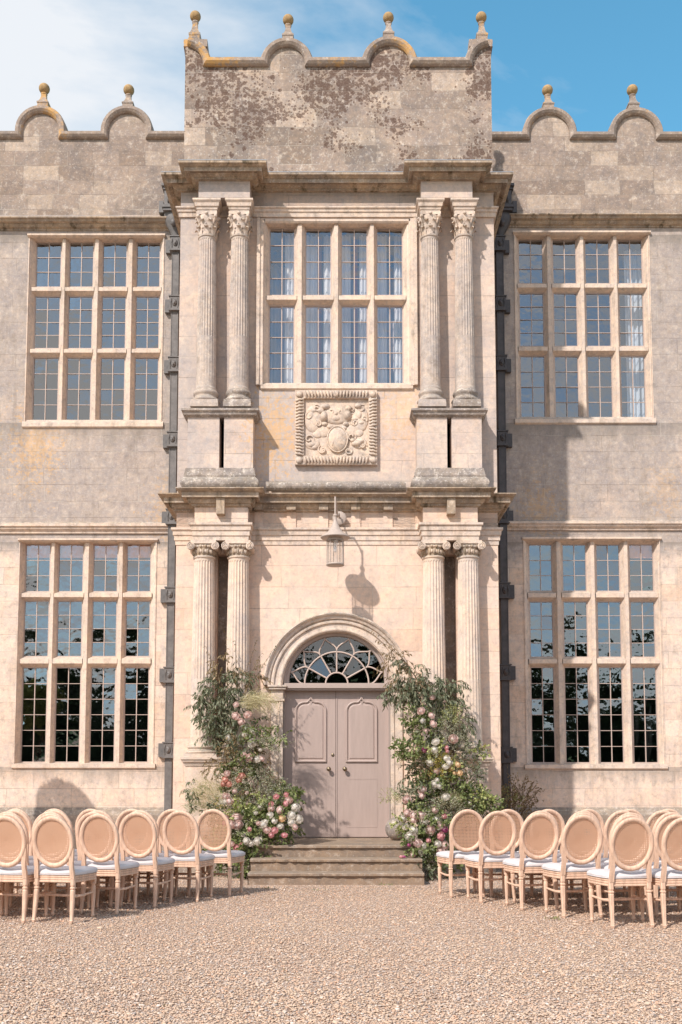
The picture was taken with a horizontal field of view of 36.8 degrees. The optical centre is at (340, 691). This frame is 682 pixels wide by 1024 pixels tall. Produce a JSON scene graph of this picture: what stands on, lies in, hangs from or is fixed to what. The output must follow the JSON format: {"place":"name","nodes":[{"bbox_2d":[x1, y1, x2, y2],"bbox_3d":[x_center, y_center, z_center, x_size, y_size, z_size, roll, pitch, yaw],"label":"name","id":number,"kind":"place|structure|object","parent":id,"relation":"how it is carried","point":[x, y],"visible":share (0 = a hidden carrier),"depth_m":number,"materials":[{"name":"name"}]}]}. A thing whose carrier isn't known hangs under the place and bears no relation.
{"place":"outdoors","nodes":[
{"label":"outdoors","id":0,"kind":"place"},
{"bbox_2d":[0,870,681,1023],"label":"gravel forecourt","id":1,"kind":"structure","parent":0,"point":[333,965],"depth_m":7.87,"materials":[{"name":"beige gravel"}]},
{"bbox_2d":[0,882,4,915],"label":"oval back chair","id":2,"kind":"object","parent":1,"relation":"on","point":[2,884],"visible":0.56,"depth_m":9.88,"materials":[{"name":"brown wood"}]},
{"bbox_2d":[0,810,32,899],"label":"oval back chair","id":3,"kind":"object","parent":1,"relation":"on","point":[26,819],"visible":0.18,"depth_m":11.19,"materials":[{"name":"brown wood"}]},
{"bbox_2d":[0,811,33,899],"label":"oval back chair","id":4,"kind":"object","parent":1,"relation":"on","point":[31,858],"visible":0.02,"depth_m":10.68,"materials":[{"name":"brown wood"}]},
{"bbox_2d":[8,808,32,889],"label":"oval back chair","id":5,"kind":"object","parent":1,"relation":"on","point":[25,813],"visible":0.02,"depth_m":11.71,"materials":[{"name":"brown wood"}]},
{"bbox_2d":[0,816,49,922],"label":"oval back chair","id":6,"kind":"object","parent":1,"relation":"on","point":[13,871],"visible":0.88,"depth_m":9.46,"materials":[{"name":"brown wood"}]},
{"bbox_2d":[0,813,49,912],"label":"oval back chair","id":7,"kind":"object","parent":1,"relation":"on","point":[23,825],"visible":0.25,"depth_m":10.12,"materials":[{"name":"brown wood"}]},
{"bbox_2d":[39,810,77,898],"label":"oval back chair","id":8,"kind":"object","parent":1,"relation":"on","point":[66,818],"visible":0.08,"depth_m":11.15,"materials":[{"name":"brown wood"}]},
{"bbox_2d":[31,812,87,906],"bbox_3d":[-2.984,1.750,10.847,0.502,0.975,0.566,-1,-5,8],"label":"oval back chair","id":9,"kind":"object","parent":1,"relation":"on","point":[75,857],"visible":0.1,"depth_m":10.63,"materials":[{"name":"brown wood"}]},
{"bbox_2d":[44,808,76,851],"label":"oval back chair","id":10,"kind":"object","parent":1,"relation":"on","point":[61,811],"visible":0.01,"depth_m":11.70,"materials":[{"name":"brown wood"}]},
{"bbox_2d":[31,814,90,913],"bbox_3d":[-2.802,1.701,10.258,0.502,0.975,0.565,-1,-5,10],"label":"oval back chair","id":11,"kind":"object","parent":1,"relation":"on","point":[77,862],"visible":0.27,"depth_m":10.07,"materials":[{"name":"brown wood"}]},
{"bbox_2d":[32,816,97,922],"bbox_3d":[-2.608,1.648,9.630,0.502,0.975,0.566,-1,-5,11],"label":"oval back chair","id":12,"kind":"object","parent":1,"relation":"on","point":[60,872],"visible":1,"depth_m":9.45,"materials":[{"name":"brown wood"}]},
{"bbox_2d":[75,809,108,894],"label":"oval back chair","id":13,"kind":"object","parent":1,"relation":"on","point":[81,814],"visible":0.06,"depth_m":11.66,"materials":[{"name":"brown wood"}]},
{"bbox_2d":[85,810,120,900],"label":"oval back chair","id":14,"kind":"object","parent":1,"relation":"on","point":[103,812],"visible":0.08,"depth_m":11.07,"materials":[{"name":"brown wood"}]},
{"bbox_2d":[75,812,131,906],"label":"oval back chair","id":15,"kind":"object","parent":1,"relation":"on","point":[111,882],"visible":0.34,"depth_m":10.61,"materials":[{"name":"brown wood"}]},
{"bbox_2d":[79,814,139,914],"bbox_3d":[-2.324,1.698,10.228,0.502,0.975,0.566,-1,-5,11],"label":"oval back chair","id":16,"kind":"object","parent":1,"relation":"on","point":[116,868],"visible":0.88,"depth_m":10.04,"materials":[{"name":"brown wood"}]},
{"bbox_2d":[115,809,163,895],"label":"oval back chair","id":17,"kind":"object","parent":1,"relation":"on","point":[119,821],"visible":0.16,"depth_m":11.61,"materials":[{"name":"brown wood"}]},
{"bbox_2d":[119,812,174,907],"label":"oval back chair","id":18,"kind":"object","parent":1,"relation":"on","point":[154,864],"visible":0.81,"depth_m":10.55,"materials":[{"name":"brown wood"}]},
{"bbox_2d":[123,810,173,900],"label":"oval back chair","id":19,"kind":"object","parent":1,"relation":"on","point":[150,855],"visible":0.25,"depth_m":11.12,"materials":[{"name":"brown wood"}]},
{"bbox_2d":[157,809,204,895],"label":"oval back chair","id":20,"kind":"object","parent":1,"relation":"on","point":[162,816],"visible":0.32,"depth_m":11.59,"materials":[{"name":"brown wood"}]},
{"bbox_2d":[162,810,214,901],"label":"oval back chair","id":21,"kind":"object","parent":1,"relation":"on","point":[185,857],"visible":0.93,"depth_m":11.06,"materials":[{"name":"brown wood"}]},
{"bbox_2d":[197,809,244,896],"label":"oval back chair","id":22,"kind":"object","parent":1,"relation":"on","point":[229,856],"visible":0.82,"depth_m":11.55,"materials":[{"name":"brown wood"}]},
{"bbox_2d":[178,629,305,878],"bbox_3d":[-1.346,0.833,14.083,2.058,3.527,1.274,-4,-6,36],"label":"floral arrangement","id":23,"kind":"object","parent":1,"relation":"on","point":[247,830],"visible":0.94,"depth_m":13.99,"materials":[{"name":"green plant"}]},
{"bbox_2d":[0,883,637,1005],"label":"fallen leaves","id":24,"kind":"object","parent":1,"relation":"on","point":[284,969],"visible":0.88,"depth_m":7.48,"materials":[{"name":"brown plant"}]},
{"bbox_2d":[248,838,423,884],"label":"stone steps","id":25,"kind":"structure","parent":1,"relation":"on","point":[338,861],"depth_m":13.09,"materials":[{"name":"stone"}]},
{"bbox_2d":[385,817,404,839],"bbox_3d":[0.781,1.935,14.489,0.310,0.330,0.310,0,-5,0],"label":"stone orb","id":26,"kind":"object","parent":25,"relation":"on","point":[391,834],"visible":0.59,"depth_m":14.39,"materials":[{"name":"beige stone"}]},
{"bbox_2d":[0,10,681,872],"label":"manor house","id":27,"kind":"structure","parent":1,"relation":"on","point":[406,308],"depth_m":17.23,"materials":[{"name":"stone"}]},
{"bbox_2d":[11,538,157,768],"bbox_3d":[-4.336,-0.653,17.511,2.416,3.944,0.290,0,-5,0],"label":"window","id":28,"kind":"structure","parent":27,"relation":"in","point":[88,549],"depth_m":17.51,"materials":[{"name":"stone"}]},
{"bbox_2d":[22,233,165,427],"bbox_3d":[-4.301,-6.298,17.985,2.444,3.499,0.290,0,-5,0],"label":"window","id":29,"kind":"structure","parent":27,"relation":"in","point":[97,292],"depth_m":17.99,"materials":[{"name":"stone"}]},
{"bbox_2d":[320,496,349,566],"bbox_3d":[-0.082,-2.285,14.845,0.424,1.009,0.787,0,-5,0],"label":"wall lantern","id":30,"kind":"object","parent":27,"relation":"attached to","point":[335,534],"depth_m":14.62,"materials":[{"name":"metal"}]},
{"bbox_2d":[263,612,409,838],"bbox_3d":[-0.063,0.500,15.204,2.150,3.310,0.615,0,-5,0],"label":"doorway","id":31,"kind":"structure","parent":27,"relation":"in","point":[339,753],"depth_m":15.10,"materials":[{"name":"wood"}]},
{"bbox_2d":[261,219,412,390],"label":"window","id":32,"kind":"structure","parent":27,"relation":"in","point":[336,324],"depth_m":15.76,"materials":[{"name":"stone"}]},
{"bbox_2d":[513,230,655,424],"bbox_3d":[4.235,-6.346,18.137,2.444,3.483,0.585,0,-5,0],"label":"window","id":33,"kind":"structure","parent":27,"relation":"in","point":[636,287],"depth_m":18.00,"materials":[{"name":"stone"}]},
{"bbox_2d":[522,537,667,769],"bbox_3d":[4.298,-0.659,17.512,2.405,3.978,0.290,0,-5,0],"label":"window","id":34,"kind":"structure","parent":27,"relation":"in","point":[628,547],"depth_m":17.51,"materials":[{"name":"stone"}]},
{"bbox_2d":[368,632,504,880],"bbox_3d":[1.318,0.832,13.888,1.863,3.538,1.498,0,-5,0],"label":"floral arrangement","id":35,"kind":"object","parent":1,"relation":"on","point":[433,842],"visible":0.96,"depth_m":13.95,"materials":[{"name":"green plant"}]},
{"bbox_2d":[436,809,484,897],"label":"oval back chair","id":36,"kind":"object","parent":1,"relation":"on","point":[451,857],"visible":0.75,"depth_m":11.44,"materials":[{"name":"brown wood"}]},
{"bbox_2d":[464,811,516,902],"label":"oval back chair","id":37,"kind":"object","parent":1,"relation":"on","point":[481,861],"visible":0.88,"depth_m":10.93,"materials":[{"name":"brown wood"}]},
{"bbox_2d":[476,809,523,896],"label":"oval back chair","id":38,"kind":"object","parent":1,"relation":"on","point":[517,815],"visible":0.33,"depth_m":11.51,"materials":[{"name":"brown wood"}]},
{"bbox_2d":[501,764,544,831],"bbox_3d":[2.772,1.704,16.398,0.971,1.095,0.834,0,-5,0],"label":"shrub","id":39,"kind":"object","parent":1,"relation":"on","point":[513,793],"visible":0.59,"depth_m":16.37,"materials":[{"name":"green plant"}]},
{"bbox_2d":[503,813,558,909],"bbox_3d":[1.966,1.725,10.542,0.502,0.975,0.566,1,-5,-9],"label":"oval back chair","id":40,"kind":"object","parent":1,"relation":"on","point":[532,863],"visible":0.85,"depth_m":10.35,"materials":[{"name":"brown wood"}]},
{"bbox_2d":[508,810,558,901],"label":"oval back chair","id":41,"kind":"object","parent":1,"relation":"on","point":[526,856],"visible":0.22,"depth_m":11.00,"materials":[{"name":"brown wood"}]},
{"bbox_2d":[517,809,564,896],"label":"oval back chair","id":42,"kind":"object","parent":1,"relation":"on","point":[561,822],"visible":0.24,"depth_m":11.53,"materials":[{"name":"brown wood"}]},
{"bbox_2d":[542,815,602,917],"bbox_3d":[2.265,1.678,9.981,0.502,0.975,0.566,1,-5,-9],"label":"oval back chair","id":43,"kind":"object","parent":1,"relation":"on","point":[563,870],"visible":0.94,"depth_m":9.79,"materials":[{"name":"brown wood"}]},
{"bbox_2d":[548,812,600,909],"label":"oval back chair","id":44,"kind":"object","parent":1,"relation":"on","point":[568,861],"visible":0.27,"depth_m":10.39,"materials":[{"name":"brown wood"}]},
{"bbox_2d":[549,810,600,902],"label":"oval back chair","id":45,"kind":"object","parent":1,"relation":"on","point":[550,892],"visible":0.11,"depth_m":11.00,"materials":[{"name":"brown wood"}]},
{"bbox_2d":[558,809,604,895],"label":"oval back chair","id":46,"kind":"object","parent":1,"relation":"on","point":[598,816],"visible":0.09,"depth_m":11.59,"materials":[{"name":"brown wood"}]},
{"bbox_2d":[587,810,639,897],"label":"oval back chair","id":47,"kind":"object","parent":1,"relation":"on","point":[607,825],"visible":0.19,"depth_m":11.06,"materials":[{"name":"brown wood"}]},
{"bbox_2d":[589,814,648,916],"bbox_3d":[2.725,1.681,10.016,0.502,0.975,0.566,1,-5,-10],"label":"oval back chair","id":48,"kind":"object","parent":1,"relation":"on","point":[605,865],"visible":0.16,"depth_m":9.83,"materials":[{"name":"brown wood"}]},
{"bbox_2d":[594,812,645,908],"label":"oval back chair","id":49,"kind":"object","parent":1,"relation":"on","point":[607,859],"visible":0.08,"depth_m":10.40,"materials":[{"name":"brown wood"}]},
{"bbox_2d":[587,817,654,928],"bbox_3d":[2.549,1.621,9.306,0.502,0.975,0.566,1,-5,-9],"label":"oval back chair","id":50,"kind":"object","parent":1,"relation":"on","point":[631,876],"visible":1,"depth_m":9.12,"materials":[{"name":"brown wood"}]},
{"bbox_2d":[603,809,642,895],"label":"oval back chair","id":51,"kind":"object","parent":1,"relation":"on","point":[633,811],"visible":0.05,"depth_m":11.57,"materials":[{"name":"brown wood"}]},
{"bbox_2d":[635,809,680,887],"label":"oval back chair","id":52,"kind":"object","parent":1,"relation":"on","point":[670,810],"visible":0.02,"depth_m":11.63,"materials":[{"name":"brown wood"}]},
{"bbox_2d":[646,810,670,893],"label":"oval back chair","id":53,"kind":"object","parent":1,"relation":"on","point":[653,816],"visible":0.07,"depth_m":11.09,"materials":[{"name":"brown wood"}]},
{"bbox_2d":[636,814,681,916],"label":"oval back chair","id":54,"kind":"object","parent":1,"relation":"on","point":[656,863],"visible":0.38,"depth_m":9.84,"materials":[{"name":"brown wood"}]},
{"bbox_2d":[639,817,681,927],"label":"oval back chair","id":55,"kind":"object","parent":1,"relation":"on","point":[663,876],"visible":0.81,"depth_m":9.12,"materials":[{"name":"brown wood"}]},
{"bbox_2d":[652,812,680,907],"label":"oval back chair","id":56,"kind":"object","parent":1,"relation":"on","point":[660,818],"visible":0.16,"depth_m":10.47,"materials":[{"name":"brown wood"}]},
{"bbox_2d":[0,0,681,130],"label":"sky","id":57,"kind":"structure","parent":0,"point":[589,52],"materials":[{"name":"blue"}]},
{"bbox_2d":[259,883,559,919],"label":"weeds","id":58,"kind":"object","parent":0,"point":[392,884],"visible":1,"depth_m":12.02,"materials":[{"name":"green plant"}]}
]}

